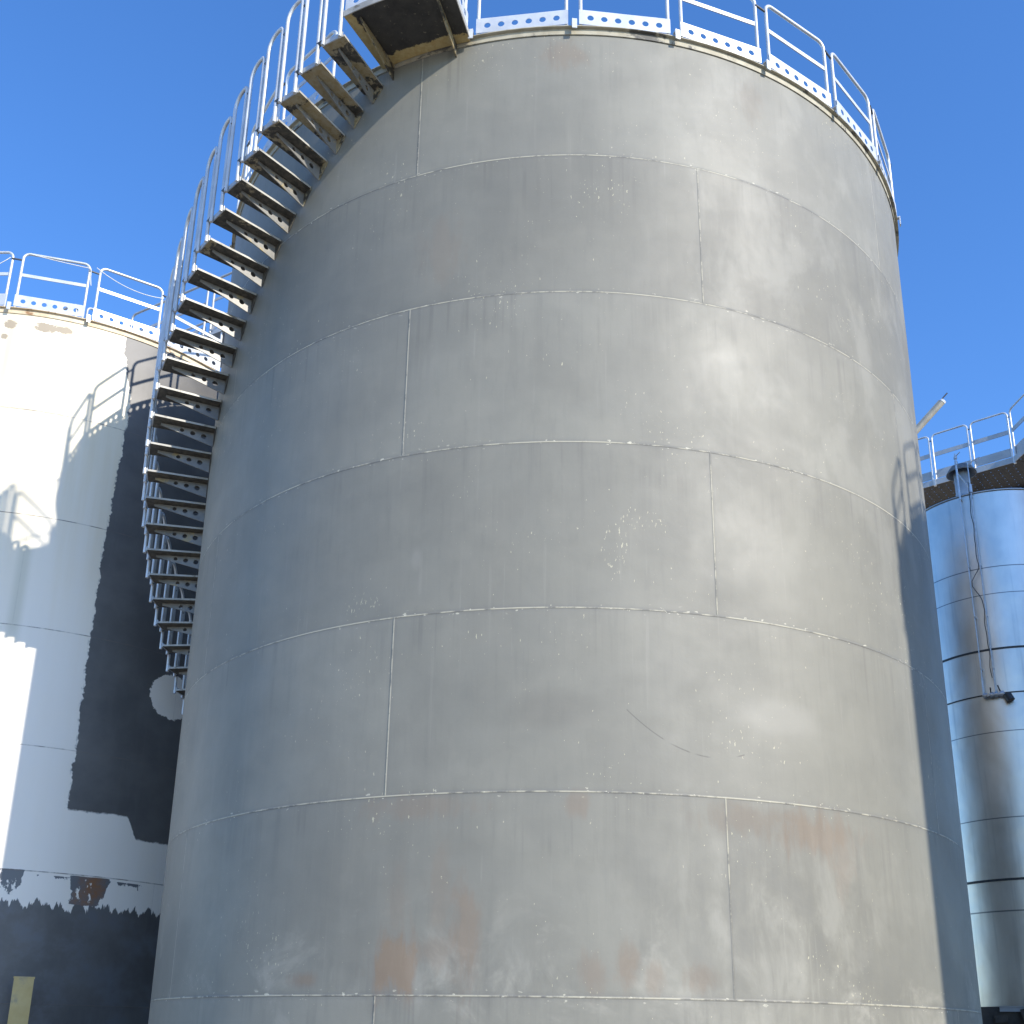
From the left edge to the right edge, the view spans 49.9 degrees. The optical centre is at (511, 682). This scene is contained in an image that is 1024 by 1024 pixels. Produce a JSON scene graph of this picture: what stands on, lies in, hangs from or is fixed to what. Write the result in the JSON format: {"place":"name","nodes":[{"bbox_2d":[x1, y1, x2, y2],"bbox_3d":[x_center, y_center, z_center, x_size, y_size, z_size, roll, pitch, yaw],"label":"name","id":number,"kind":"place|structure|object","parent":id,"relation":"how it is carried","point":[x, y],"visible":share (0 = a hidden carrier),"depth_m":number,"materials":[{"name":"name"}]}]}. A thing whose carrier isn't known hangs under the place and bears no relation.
{"place":"outdoors","nodes":[
{"label":"outdoors","id":0,"kind":"place"},
{"bbox_2d":[0,0,1023,503],"label":"sky","id":1,"kind":"structure","parent":0,"point":[113,113],"materials":[{"name":"blue"}]},
{"label":"ground","id":2,"kind":"structure","parent":0,"visible":0},
{"bbox_2d":[7,976,34,1023],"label":"yellow post","id":3,"kind":"object","parent":2,"relation":"on","point":[21,997],"visible":1,"depth_m":13.74,"materials":[{"name":"metal"}]},
{"bbox_2d":[0,306,218,1023],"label":"storage tank","id":4,"kind":"object","parent":2,"relation":"on","point":[90,715],"visible":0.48,"depth_m":15.89,"materials":[{"name":"white metal"}]},
{"bbox_2d":[0,251,222,371],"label":"guard railing","id":5,"kind":"object","parent":4,"relation":"on","point":[18,298],"visible":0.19,"depth_m":17.33,"materials":[{"name":"metal"}]},
{"bbox_2d":[0,253,163,298],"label":"white cord","id":6,"kind":"object","parent":5,"relation":"attached to","point":[90,274],"visible":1,"depth_m":17.36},
{"bbox_2d":[63,272,231,367],"bbox_3d":[-6.119,-5.826,19.792,6.350,1.964,2.019,-8,-20,25],"label":"roof catwalk","id":7,"kind":"object","parent":4,"relation":"on","point":[214,331],"visible":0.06,"depth_m":19.16,"materials":[{"name":"metal"}]},
{"bbox_2d":[148,25,982,1023],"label":"storage tank","id":8,"kind":"object","parent":2,"relation":"on","point":[566,647],"visible":0.94,"depth_m":10.68,"materials":[{"name":"grey metal"}]},
{"bbox_2d":[141,0,469,714],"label":"spiral stair","id":9,"kind":"object","parent":8,"relation":"attached to","point":[390,33],"visible":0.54,"depth_m":12.78,"materials":[{"name":"metal"}]},
{"bbox_2d":[229,0,900,247],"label":"guard railing","id":10,"kind":"object","parent":8,"relation":"on","point":[768,63],"visible":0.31,"depth_m":12.67,"materials":[{"name":"metal"}]},
{"bbox_2d":[981,1007,1023,1023],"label":"silo plinth","id":11,"kind":"structure","parent":2,"relation":"on","point":[992,1015],"depth_m":17.92,"materials":[{"name":"concrete"}]},
{"bbox_2d":[926,452,1023,1006],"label":"stainless silo","id":12,"kind":"object","parent":11,"relation":"on","point":[986,714],"visible":0.75,"depth_m":19.75,"materials":[{"name":"metal"}]},
{"bbox_2d":[918,394,1023,508],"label":"elevated walkway","id":13,"kind":"structure","parent":12,"relation":"on","point":[1005,470],"depth_m":24.36,"materials":[{"name":"black paint"}]},
{"bbox_2d":[916,393,947,433],"bbox_3d":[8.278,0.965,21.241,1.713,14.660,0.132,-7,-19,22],"label":"tube lamp","id":14,"kind":"object","parent":13,"relation":"attached to","point":[930,414],"visible":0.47,"depth_m":23.13,"materials":[{"name":"metal"}]},
{"bbox_2d":[968,483,992,677],"bbox_3d":[8.550,-1.935,20.279,0.169,3.905,0.015,-11,-21,33],"label":"electric cable","id":15,"kind":"object","parent":12,"relation":"hanging from","point":[973,578],"visible":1,"depth_m":20.29,"materials":[{"name":"black rubber"}]},
{"bbox_2d":[999,1006,1023,1011],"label":"steel channel","id":16,"kind":"object","parent":11,"relation":"attached to","point":[1010,1008],"visible":1,"depth_m":17.87,"materials":[{"name":"silver metal"}]}
]}

